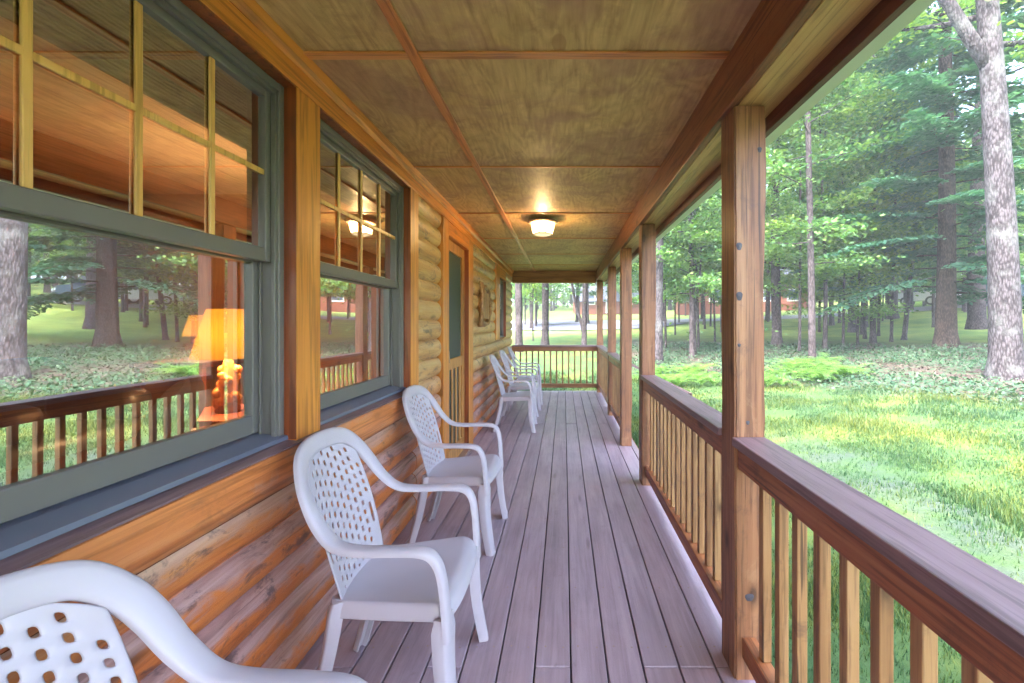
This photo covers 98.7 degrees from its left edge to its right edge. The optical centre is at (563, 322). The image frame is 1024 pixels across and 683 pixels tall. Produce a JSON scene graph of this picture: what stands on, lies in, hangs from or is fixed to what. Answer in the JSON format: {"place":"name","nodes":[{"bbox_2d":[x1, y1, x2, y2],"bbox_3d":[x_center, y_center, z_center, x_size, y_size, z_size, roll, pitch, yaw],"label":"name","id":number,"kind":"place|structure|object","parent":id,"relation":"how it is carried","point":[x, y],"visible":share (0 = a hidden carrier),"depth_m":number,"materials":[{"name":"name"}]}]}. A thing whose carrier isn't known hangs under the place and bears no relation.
{"place":"outdoors","nodes":[
{"label":"outdoors","id":0,"kind":"place"},
{"bbox_2d":[511,303,986,323],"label":"road","id":1,"kind":"structure","parent":0,"point":[925,308],"depth_m":35.61,"materials":[{"name":"asphalt"}]},
{"bbox_2d":[898,289,926,304],"bbox_3d":[27.638,-2.051,33.000,1.824,1.460,4.400,0,0,-42],"label":"parked car","id":2,"kind":"object","parent":1,"relation":"on","point":[900,295],"visible":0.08,"depth_m":33.51,"materials":[{"name":"white paint"}]},
{"bbox_2d":[916,287,986,304],"bbox_3d":[28.233,-2.038,31.300,1.824,1.460,4.400,0,0,-38],"label":"parked car","id":3,"kind":"object","parent":1,"relation":"on","point":[926,296],"visible":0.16,"depth_m":32.00,"materials":[{"name":"white paint"}]},
{"bbox_2d":[511,291,1023,682],"bbox_3d":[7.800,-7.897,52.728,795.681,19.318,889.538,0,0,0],"label":"ground","id":4,"kind":"structure","parent":0,"point":[920,330],"depth_m":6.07,"materials":[{"name":"plant"}]},
{"bbox_2d":[0,0,513,682],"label":"log house","id":5,"kind":"structure","parent":4,"relation":"on","point":[246,250],"depth_m":1.34,"materials":[{"name":"wood"}]},
{"bbox_2d":[0,0,297,559],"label":"window","id":6,"kind":"structure","parent":5,"relation":"in","point":[148,149],"depth_m":1.14,"materials":[{"name":"glass"}]},
{"bbox_2d":[319,106,410,424],"bbox_3d":[-1.101,-0.230,2.362,0.167,1.345,1.098,0,0,0],"label":"window","id":7,"kind":"structure","parent":5,"relation":"in","point":[365,207],"depth_m":2.39,"materials":[{"name":"glass"}]},
{"bbox_2d":[449,240,469,457],"bbox_3d":[-1.050,0.290,4.270,0.100,2.141,0.824,0,0,0],"label":"screen door","id":8,"kind":"structure","parent":5,"relation":"in","point":[458,257],"depth_m":4.47,"materials":[{"name":"brown wood"}]},
{"bbox_2d":[477,281,491,326],"bbox_3d":[-1.010,-0.226,5.613,0.097,0.557,0.853,0,0,0],"label":"carving","id":9,"kind":"object","parent":5,"relation":"attached to","point":[484,307],"depth_m":5.37,"materials":[{"name":"brown wood"}]},
{"bbox_2d":[500,277,505,336],"bbox_3d":[-1.101,-0.246,7.291,0.167,0.971,0.754,0,0,0],"label":"window","id":10,"kind":"structure","parent":5,"relation":"in","point":[502,282],"depth_m":7.63,"materials":[{"name":"glass"}]},
{"bbox_2d":[472,393,645,682],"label":"deck framing","id":11,"kind":"object","parent":5,"relation":"attached to","point":[568,569],"depth_m":2.38,"materials":[{"name":"wood"}]},
{"bbox_2d":[295,391,755,682],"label":"deck floor","id":12,"kind":"structure","parent":11,"relation":"on","point":[676,618],"depth_m":2.30,"materials":[{"name":"wood"}]},
{"bbox_2d":[0,560,367,682],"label":"plastic chair","id":13,"kind":"object","parent":12,"relation":"on","point":[146,613],"visible":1,"depth_m":0.80,"materials":[{"name":"white plastic"}]},
{"bbox_2d":[293,427,488,682],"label":"plastic chair","id":14,"kind":"object","parent":12,"relation":"on","point":[430,581],"visible":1,"depth_m":1.56,"materials":[{"name":"white plastic"}]},
{"bbox_2d":[402,385,507,556],"bbox_3d":[-0.700,0.883,2.827,0.606,0.952,0.588,0,0,2],"label":"plastic chair","id":15,"kind":"object","parent":12,"relation":"on","point":[482,470],"visible":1,"depth_m":2.75,"materials":[{"name":"white plastic"}]},
{"bbox_2d":[489,354,536,432],"bbox_3d":[-0.657,0.883,5.659,0.606,0.952,0.588,0,0,-1],"label":"plastic chair","id":16,"kind":"object","parent":12,"relation":"on","point":[528,396],"visible":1,"depth_m":5.48,"materials":[{"name":"white plastic"}]},
{"bbox_2d":[499,350,540,416],"bbox_3d":[-0.662,0.883,6.581,0.606,0.952,0.588,0,0,2],"label":"plastic chair","id":17,"kind":"object","parent":12,"relation":"on","point":[512,386],"visible":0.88,"depth_m":6.54,"materials":[{"name":"white plastic"}]},
{"bbox_2d":[507,347,542,404],"bbox_3d":[-0.662,0.883,7.499,0.606,0.952,0.588,0,0,-2],"label":"plastic chair","id":18,"kind":"object","parent":12,"relation":"on","point":[512,354],"visible":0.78,"depth_m":7.31,"materials":[{"name":"white plastic"}]},
{"bbox_2d":[596,281,602,392],"bbox_3d":[0.708,0.266,8.623,0.124,2.188,0.150,0,0,0],"label":"porch post","id":19,"kind":"object","parent":12,"relation":"on","point":[599,294],"visible":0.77,"depth_m":8.55,"materials":[{"name":"wood"}]},
{"bbox_2d":[512,345,596,387],"bbox_3d":[-0.188,0.853,8.620,1.665,0.838,0.120,0,0,0],"label":"porch railing","id":20,"kind":"object","parent":19,"relation":"attached to","point":[556,348],"visible":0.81,"depth_m":8.60,"materials":[{"name":"paint"}]},
{"bbox_2d":[597,345,606,402],"bbox_3d":[0.702,0.853,7.558,0.127,0.838,1.980,0,0,0],"label":"porch railing","id":21,"kind":"object","parent":19,"relation":"attached to","point":[602,350],"visible":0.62,"depth_m":7.69,"materials":[{"name":"paint"}]},
{"bbox_2d":[607,267,615,415],"bbox_3d":[0.710,0.266,6.492,0.122,2.188,0.148,0,0,0],"label":"porch post","id":22,"kind":"object","parent":12,"relation":"on","point":[611,309],"visible":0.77,"depth_m":6.42,"materials":[{"name":"wood"}]},
{"bbox_2d":[607,353,619,426],"bbox_3d":[0.702,0.853,5.698,0.127,0.838,1.440,0,0,0],"label":"porch railing","id":23,"kind":"object","parent":22,"relation":"attached to","point":[614,359],"visible":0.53,"depth_m":5.81,"materials":[{"name":"paint"}]},
{"bbox_2d":[620,248,631,445],"bbox_3d":[0.694,0.266,4.903,0.121,2.188,0.147,0,0,0],"label":"porch post","id":24,"kind":"object","parent":12,"relation":"on","point":[625,343],"visible":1,"depth_m":4.83,"materials":[{"name":"wood"}]},
{"bbox_2d":[639,224,655,485],"bbox_3d":[0.711,0.266,3.727,0.122,2.188,0.148,0,0,0],"label":"porch post","id":25,"kind":"object","parent":12,"relation":"on","point":[647,277],"visible":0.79,"depth_m":3.65,"materials":[{"name":"wood"}]},
{"bbox_2d":[640,375,721,617],"bbox_3d":[0.702,0.853,2.733,0.127,0.838,1.840,0,0,0],"label":"porch railing","id":26,"kind":"object","parent":25,"relation":"attached to","point":[683,472],"visible":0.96,"depth_m":2.39,"materials":[{"name":"paint"}]},
{"bbox_2d":[721,106,765,679],"bbox_3d":[0.711,0.266,1.736,0.124,2.188,0.151,0,0,0],"label":"porch post","id":27,"kind":"object","parent":12,"relation":"on","point":[743,154],"visible":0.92,"depth_m":1.67,"materials":[{"name":"wood"}]},
{"bbox_2d":[732,437,1023,682],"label":"porch railing","id":28,"kind":"object","parent":27,"relation":"attached to","point":[968,607],"visible":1,"depth_m":1.00,"materials":[{"name":"wood"}]},
{"bbox_2d":[255,0,935,284],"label":"porch roof","id":29,"kind":"structure","parent":5,"relation":"on","point":[592,128],"depth_m":1.86,"materials":[{"name":"brown wood"}]},
{"bbox_2d":[527,217,557,236],"bbox_3d":[-0.208,-0.943,4.300,0.304,0.173,0.289,0,0,0],"label":"ceiling light","id":30,"kind":"object","parent":29,"relation":"attached to","point":[542,226],"visible":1,"depth_m":4.22,"materials":[{"name":"glass"}]},
{"bbox_2d":[515,283,523,351],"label":"broadleaf tree","id":31,"kind":"object","parent":4,"relation":"on","point":[518,318],"depth_m":17.89,"materials":[{"name":"grey plant"}]},
{"bbox_2d":[511,283,549,327],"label":"broadleaf tree","id":32,"kind":"object","parent":4,"relation":"on","point":[530,314],"visible":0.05,"depth_m":30.25,"materials":[{"name":"green plant"}]},
{"bbox_2d":[511,285,561,324],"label":"broadleaf tree","id":33,"kind":"object","parent":4,"relation":"on","point":[523,301],"visible":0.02,"depth_m":33.77,"materials":[{"name":"green plant"}]},
{"bbox_2d":[512,283,567,325],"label":"broadleaf tree","id":34,"kind":"object","parent":4,"relation":"on","point":[553,284],"visible":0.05,"depth_m":32.44,"materials":[{"name":"green plant"}]},
{"bbox_2d":[512,283,570,340],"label":"sapling","id":35,"kind":"object","parent":4,"relation":"on","point":[529,291],"visible":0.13,"depth_m":21.95,"materials":[{"name":"green plant"}]},
{"bbox_2d":[540,283,549,344],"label":"broadleaf tree","id":36,"kind":"object","parent":4,"relation":"on","point":[545,321],"depth_m":19.84,"materials":[{"name":"grey plant"}]},
{"bbox_2d":[511,267,638,344],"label":"broadleaf tree","id":37,"kind":"object","parent":4,"relation":"on","point":[583,322],"visible":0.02,"depth_m":18.94,"materials":[{"name":"green plant"}]},
{"bbox_2d":[568,283,589,321],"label":"broadleaf tree","id":38,"kind":"object","parent":4,"relation":"on","point":[577,289],"visible":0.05,"depth_m":36.82,"materials":[{"name":"green plant"}]},
{"bbox_2d":[511,323,682,329],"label":"driveway","id":39,"kind":"structure","parent":4,"relation":"on","point":[569,326],"depth_m":31.80,"materials":[{"name":"concrete"}]},
{"bbox_2d":[574,277,619,323],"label":"broadleaf tree","id":40,"kind":"object","parent":4,"relation":"on","point":[591,293],"visible":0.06,"depth_m":35.47,"materials":[{"name":"grey plant"}]},
{"bbox_2d":[569,286,638,314],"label":"cabin","id":41,"kind":"object","parent":4,"relation":"on","point":[593,306],"visible":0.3,"depth_m":53.57,"materials":[{"name":"red"}]},
{"bbox_2d":[616,266,668,305],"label":"broadleaf tree","id":42,"kind":"object","parent":4,"relation":"on","point":[634,291],"visible":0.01,"depth_m":29.98,"materials":[{"name":"green plant"}]},
{"bbox_2d":[632,364,691,395],"bbox_3d":[1.086,1.085,4.885,0.668,1.270,0.090,0,0,0],"label":"step handrail","id":43,"kind":"object","parent":4,"relation":"on","point":[682,389],"visible":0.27,"depth_m":4.84,"materials":[{"name":"paint"}]},
{"bbox_2d":[616,189,721,301],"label":"broadleaf tree","id":44,"kind":"object","parent":4,"relation":"on","point":[637,282],"visible":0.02,"depth_m":22.11,"materials":[{"name":"green plant"}]},
{"bbox_2d":[632,195,714,347],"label":"broadleaf tree","id":45,"kind":"object","parent":4,"relation":"on","point":[665,322],"visible":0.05,"depth_m":18.52,"materials":[{"name":"green plant"}]},
{"bbox_2d":[663,245,688,322],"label":"broadleaf tree","id":46,"kind":"object","parent":4,"relation":"on","point":[686,301],"visible":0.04,"depth_m":35.27,"materials":[{"name":"green plant"}]},
{"bbox_2d":[663,261,702,334],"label":"broadleaf tree","id":47,"kind":"object","parent":4,"relation":"on","point":[670,285],"visible":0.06,"depth_m":24.44,"materials":[{"name":"green plant"}]},
{"bbox_2d":[666,374,702,385],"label":"fern","id":48,"kind":"object","parent":4,"relation":"on","point":[676,381],"visible":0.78,"depth_m":10.58,"materials":[{"name":"plant"}]},
{"bbox_2d":[655,219,721,364],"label":"broadleaf tree","id":49,"kind":"object","parent":4,"relation":"on","point":[659,319],"visible":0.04,"depth_m":14.40,"materials":[{"name":"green plant"}]},
{"bbox_2d":[665,365,716,376],"bbox_3d":[3.407,1.324,11.818,1.526,0.396,1.371,0,0,-9],"label":"fern","id":50,"kind":"object","parent":4,"relation":"on","point":[687,367],"visible":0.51,"depth_m":11.75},
{"bbox_2d":[674,362,720,375],"bbox_3d":[3.752,1.282,12.083,1.642,0.427,1.476,0,0,-18],"label":"fern","id":51,"kind":"object","parent":4,"relation":"on","point":[705,366],"visible":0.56,"depth_m":12.01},
{"bbox_2d":[678,371,721,384],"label":"fern","id":52,"kind":"object","parent":4,"relation":"on","point":[700,380],"visible":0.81,"depth_m":10.72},
{"bbox_2d":[691,371,721,385],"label":"fern","id":53,"kind":"object","parent":4,"relation":"on","point":[713,382],"visible":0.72,"depth_m":10.59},
{"bbox_2d":[698,214,719,328],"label":"broadleaf tree","id":54,"kind":"object","parent":4,"relation":"on","point":[704,305],"depth_m":27.81,"materials":[{"name":"green plant"}]},
{"bbox_2d":[709,298,711,325],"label":"broadleaf tree","id":55,"kind":"object","parent":4,"relation":"on","point":[710,323],"depth_m":29.96,"materials":[{"name":"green plant"}]},
{"bbox_2d":[665,179,768,349],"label":"broadleaf tree","id":56,"kind":"object","parent":4,"relation":"on","point":[698,328],"visible":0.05,"depth_m":17.89,"materials":[{"name":"green plant"}]},
{"bbox_2d":[632,181,804,358],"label":"broadleaf tree","id":57,"kind":"object","parent":4,"relation":"on","point":[699,280],"visible":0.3,"depth_m":15.02,"materials":[{"name":"green plant"}]},
{"bbox_2d":[676,187,765,341],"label":"broadleaf tree","id":58,"kind":"object","parent":4,"relation":"on","point":[716,298],"visible":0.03,"depth_m":20.46,"materials":[{"name":"green plant"}]},
{"bbox_2d":[663,167,779,355],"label":"broadleaf tree","id":59,"kind":"object","parent":4,"relation":"on","point":[699,236],"visible":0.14,"depth_m":15.26,"materials":[{"name":"green plant"}]},
{"bbox_2d":[696,215,768,331],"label":"broadleaf tree","id":60,"kind":"object","parent":4,"relation":"on","point":[720,296],"visible":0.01,"depth_m":25.29,"materials":[{"name":"green plant"}]},
{"bbox_2d":[686,189,786,307],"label":"broadleaf tree","id":61,"kind":"object","parent":4,"relation":"on","point":[719,303],"visible":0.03,"depth_m":22.72,"materials":[{"name":"green plant"}]},
{"bbox_2d":[676,269,806,314],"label":"cabin","id":62,"kind":"object","parent":4,"relation":"on","point":[784,301],"visible":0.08,"depth_m":47.05,"materials":[{"name":"red"}]},
{"bbox_2d":[719,145,802,289],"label":"broadleaf tree","id":63,"kind":"object","parent":4,"relation":"on","point":[783,275],"visible":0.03,"depth_m":22.42,"materials":[{"name":"green plant"}]},
{"bbox_2d":[512,107,1023,310],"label":"woods","id":64,"kind":"object","parent":4,"relation":"on","point":[553,306],"depth_m":67.68,"materials":[{"name":"green plant"}]},
{"bbox_2d":[764,371,793,385],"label":"fern","id":65,"kind":"object","parent":4,"relation":"on","point":[766,377],"visible":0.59,"depth_m":10.02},
{"bbox_2d":[763,148,803,321],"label":"broadleaf tree","id":66,"kind":"object","parent":4,"relation":"on","point":[767,310],"visible":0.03,"depth_m":31.52,"materials":[{"name":"green plant"}]},
{"bbox_2d":[763,178,804,301],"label":"broadleaf tree","id":67,"kind":"object","parent":4,"relation":"on","point":[784,295],"visible":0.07,"depth_m":25.68,"materials":[{"name":"green plant"}]},
{"bbox_2d":[765,372,809,386],"bbox_3d":[5.004,1.300,9.884,1.168,0.314,0.977,0,0,43],"label":"fern","id":68,"kind":"object","parent":4,"relation":"on","point":[782,382],"visible":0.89,"depth_m":9.88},
{"bbox_2d":[765,360,816,374],"bbox_3d":[5.729,1.142,11.117,1.652,0.429,1.485,0,0,-10],"label":"fern","id":69,"kind":"object","parent":4,"relation":"on","point":[790,364],"visible":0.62,"depth_m":11.07,"materials":[{"name":"plant"}]},
{"bbox_2d":[710,38,899,347],"bbox_3d":[8.368,-8.282,17.315,7.833,19.340,7.390,0,0,25],"label":"broadleaf tree","id":70,"kind":"object","parent":4,"relation":"on","point":[776,324],"visible":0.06,"depth_m":16.85,"materials":[{"name":"green plant"}]},
{"bbox_2d":[767,104,842,325],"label":"broadleaf tree","id":71,"kind":"object","parent":4,"relation":"on","point":[831,321],"visible":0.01,"depth_m":25.25,"materials":[{"name":"green plant"}]},
{"bbox_2d":[788,369,835,382],"bbox_3d":[5.705,1.237,9.902,0.950,0.293,1.071,0,0,-37],"label":"fern","id":72,"kind":"object","parent":4,"relation":"on","point":[810,376],"visible":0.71,"depth_m":9.86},
{"bbox_2d":[604,341,1023,404],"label":"ground cover","id":73,"kind":"object","parent":4,"relation":"on","point":[1012,391],"visible":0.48,"depth_m":11.26,"materials":[{"name":"green plant"}]},
{"bbox_2d":[796,362,837,371],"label":"fern","id":74,"kind":"object","parent":4,"relation":"on","point":[816,367],"visible":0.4,"depth_m":10.77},
{"bbox_2d":[617,342,1023,401],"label":"leaf litter","id":75,"kind":"object","parent":4,"relation":"on","point":[881,363],"visible":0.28,"depth_m":10.99,"materials":[{"name":"green plant"}]},
{"bbox_2d":[803,352,848,364],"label":"fern","id":76,"kind":"object","parent":4,"relation":"on","point":[819,357],"visible":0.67,"depth_m":11.87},
{"bbox_2d":[713,5,939,360],"bbox_3d":[6.986,-7.475,13.013,6.621,18.245,5.988,0,0,30],"label":"broadleaf tree","id":77,"kind":"object","parent":4,"relation":"on","point":[809,204],"visible":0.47,"depth_m":12.45,"materials":[{"name":"green plant"}]},
{"bbox_2d":[770,185,886,331],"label":"broadleaf tree","id":78,"kind":"object","parent":4,"relation":"on","point":[819,316],"visible":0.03,"depth_m":21.59,"materials":[{"name":"green plant"}]},
{"bbox_2d":[764,84,897,352],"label":"broadleaf tree","id":79,"kind":"object","parent":4,"relation":"on","point":[769,252],"visible":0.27,"depth_m":14.54,"materials":[{"name":"green plant"}]},
{"bbox_2d":[766,87,901,344],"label":"broadleaf tree","id":80,"kind":"object","parent":4,"relation":"on","point":[866,165],"visible":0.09,"depth_m":15.77,"materials":[{"name":"green plant"}]},
{"bbox_2d":[807,361,860,373],"bbox_3d":[6.481,1.114,10.560,1.305,0.351,1.092,0,0,-38],"label":"fern","id":81,"kind":"object","parent":4,"relation":"on","point":[831,365],"visible":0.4,"depth_m":10.62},
{"bbox_2d":[808,361,869,379],"bbox_3d":[6.311,1.119,9.957,1.241,0.399,1.483,0,0,8],"label":"fern","id":82,"kind":"object","parent":4,"relation":"on","point":[843,372],"visible":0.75,"depth_m":9.93,"materials":[{"name":"plant"}]},
{"bbox_2d":[777,138,922,348],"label":"sapling","id":83,"kind":"object","parent":4,"relation":"on","point":[882,309],"visible":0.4,"depth_m":14.88,"materials":[{"name":"green plant"}]},
{"bbox_2d":[822,363,878,380],"bbox_3d":[6.601,1.107,10.129,1.160,0.357,1.308,0,0,42],"label":"fern","id":84,"kind":"object","parent":4,"relation":"on","point":[839,367],"visible":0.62,"depth_m":10.06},
{"bbox_2d":[763,59,944,351],"bbox_3d":[9.175,-3.646,14.962,5.791,10.094,5.813,0,0,0],"label":"sapling","id":85,"kind":"object","parent":4,"relation":"on","point":[843,89],"visible":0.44,"depth_m":14.39,"materials":[{"name":"green plant"}]},
{"bbox_2d":[779,11,935,332],"bbox_3d":[14.261,-8.099,20.776,7.409,17.862,7.711,0,0,-21],"label":"broadleaf tree","id":86,"kind":"object","parent":4,"relation":"on","point":[851,327],"depth_m":20.67,"materials":[{"name":"green plant"}]},
{"bbox_2d":[780,41,937,338],"bbox_3d":[12.390,-5.976,18.332,6.864,14.270,7.198,0,0,20],"label":"broadleaf tree","id":87,"kind":"object","parent":4,"relation":"on","point":[864,335],"visible":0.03,"depth_m":16.94,"materials":[{"name":"green plant"}]},
{"bbox_2d":[793,76,930,344],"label":"broadleaf tree","id":88,"kind":"object","parent":4,"relation":"on","point":[891,253],"visible":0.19,"depth_m":15.54,"materials":[{"name":"green plant"}]},
{"bbox_2d":[817,224,922,326],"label":"broadleaf tree","id":89,"kind":"object","parent":4,"relation":"on","point":[888,282],"visible":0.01,"depth_m":22.95,"materials":[{"name":"green plant"}]},
{"bbox_2d":[783,20,970,342],"bbox_3d":[11.825,-6.792,16.435,6.748,15.961,5.786,0,0,0],"label":"broadleaf tree","id":90,"kind":"object","parent":4,"relation":"on","point":[872,337],"visible":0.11,"depth_m":15.43,"materials":[{"name":"green plant"}]},
{"bbox_2d":[830,134,929,334],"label":"broadleaf tree","id":91,"kind":"object","parent":4,"relation":"on","point":[861,325],"visible":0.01,"depth_m":19.37,"materials":[{"name":"green plant"}]},
{"bbox_2d":[813,92,969,335],"bbox_3d":[13.373,-5.072,18.378,5.826,12.113,6.110,0,0,43],"label":"broadleaf tree","id":92,"kind":"object","parent":4,"relation":"on","point":[878,327],"depth_m":17.88,"materials":[{"name":"green plant"}]},
{"bbox_2d":[812,36,979,341],"bbox_3d":[12.368,-4.961,16.490,6.173,12.237,5.886,0,0,-9],"label":"broadleaf tree","id":93,"kind":"object","parent":4,"relation":"on","point":[922,65],"visible":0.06,"depth_m":16.10,"materials":[{"name":"green plant"}]},
{"bbox_2d":[783,0,1023,347],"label":"hemlock tree","id":94,"kind":"object","parent":4,"relation":"on","point":[951,128],"visible":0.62,"depth_m":13.48,"materials":[{"name":"green plant"}]},
{"bbox_2d":[884,174,923,309],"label":"broadleaf tree","id":95,"kind":"object","parent":4,"relation":"on","point":[912,306],"depth_m":31.10,"materials":[{"name":"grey plant"}]},
{"bbox_2d":[861,141,985,339],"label":"sapling","id":96,"kind":"object","parent":4,"relation":"on","point":[906,318],"visible":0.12,"depth_m":16.90,"materials":[{"name":"green plant"}]},
{"bbox_2d":[884,11,971,318],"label":"broadleaf tree","id":97,"kind":"object","parent":4,"relation":"on","point":[888,297],"visible":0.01,"depth_m":26.75,"materials":[{"name":"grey plant"}]},
{"bbox_2d":[903,198,968,291],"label":"broadleaf tree","id":98,"kind":"object","parent":4,"relation":"on","point":[930,244],"visible":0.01,"depth_m":22.20,"materials":[{"name":"green plant"}]},
{"bbox_2d":[907,120,971,285],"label":"broadleaf tree","id":99,"kind":"object","parent":4,"relation":"on","point":[963,190],"visible":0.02,"depth_m":20.74,"materials":[{"name":"green plant"}]},
{"bbox_2d":[868,5,1023,329],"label":"broadleaf tree","id":100,"kind":"object","parent":4,"relation":"on","point":[976,319],"visible":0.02,"depth_m":18.08,"materials":[{"name":"grey plant"}]},
{"bbox_2d":[877,150,1023,326],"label":"broadleaf tree","id":101,"kind":"object","parent":4,"relation":"on","point":[920,289],"visible":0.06,"depth_m":20.18,"materials":[{"name":"green plant"}]},
{"bbox_2d":[884,0,1023,380],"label":"oak tree","id":102,"kind":"object","parent":4,"relation":"on","point":[985,43],"visible":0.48,"depth_m":8.52,"materials":[{"name":"grey plant"}]},
{"bbox_2d":[897,14,1023,154],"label":"broadleaf tree","id":103,"kind":"object","parent":4,"relation":"on","point":[1016,142],"visible":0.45,"depth_m":11.99,"materials":[{"name":"green plant"}]},
{"bbox_2d":[907,15,1023,164],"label":"broadleaf tree","id":104,"kind":"object","parent":4,"relation":"on","point":[961,50],"visible":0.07,"depth_m":14.30,"materials":[{"name":"green plant"}]},
{"bbox_2d":[912,126,1023,283],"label":"broadleaf tree","id":105,"kind":"object","parent":4,"relation":"on","point":[1017,191],"visible":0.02,"depth_m":20.88,"materials":[{"name":"green plant"}]},
{"bbox_2d":[957,162,1022,311],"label":"broadleaf tree","id":106,"kind":"object","parent":4,"relation":"on","point":[965,307],"depth_m":26.12,"materials":[{"name":"green plant"}]},
{"bbox_2d":[960,122,1023,267],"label":"broadleaf tree","id":107,"kind":"object","parent":4,"relation":"on","point":[1016,200],"visible":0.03,"depth_m":23.36,"materials":[{"name":"green plant"}]},
{"bbox_2d":[511,2,1023,303],"label":"sky","id":108,"kind":"structure","parent":0,"point":[1013,63],"materials":[{"name":"white"}]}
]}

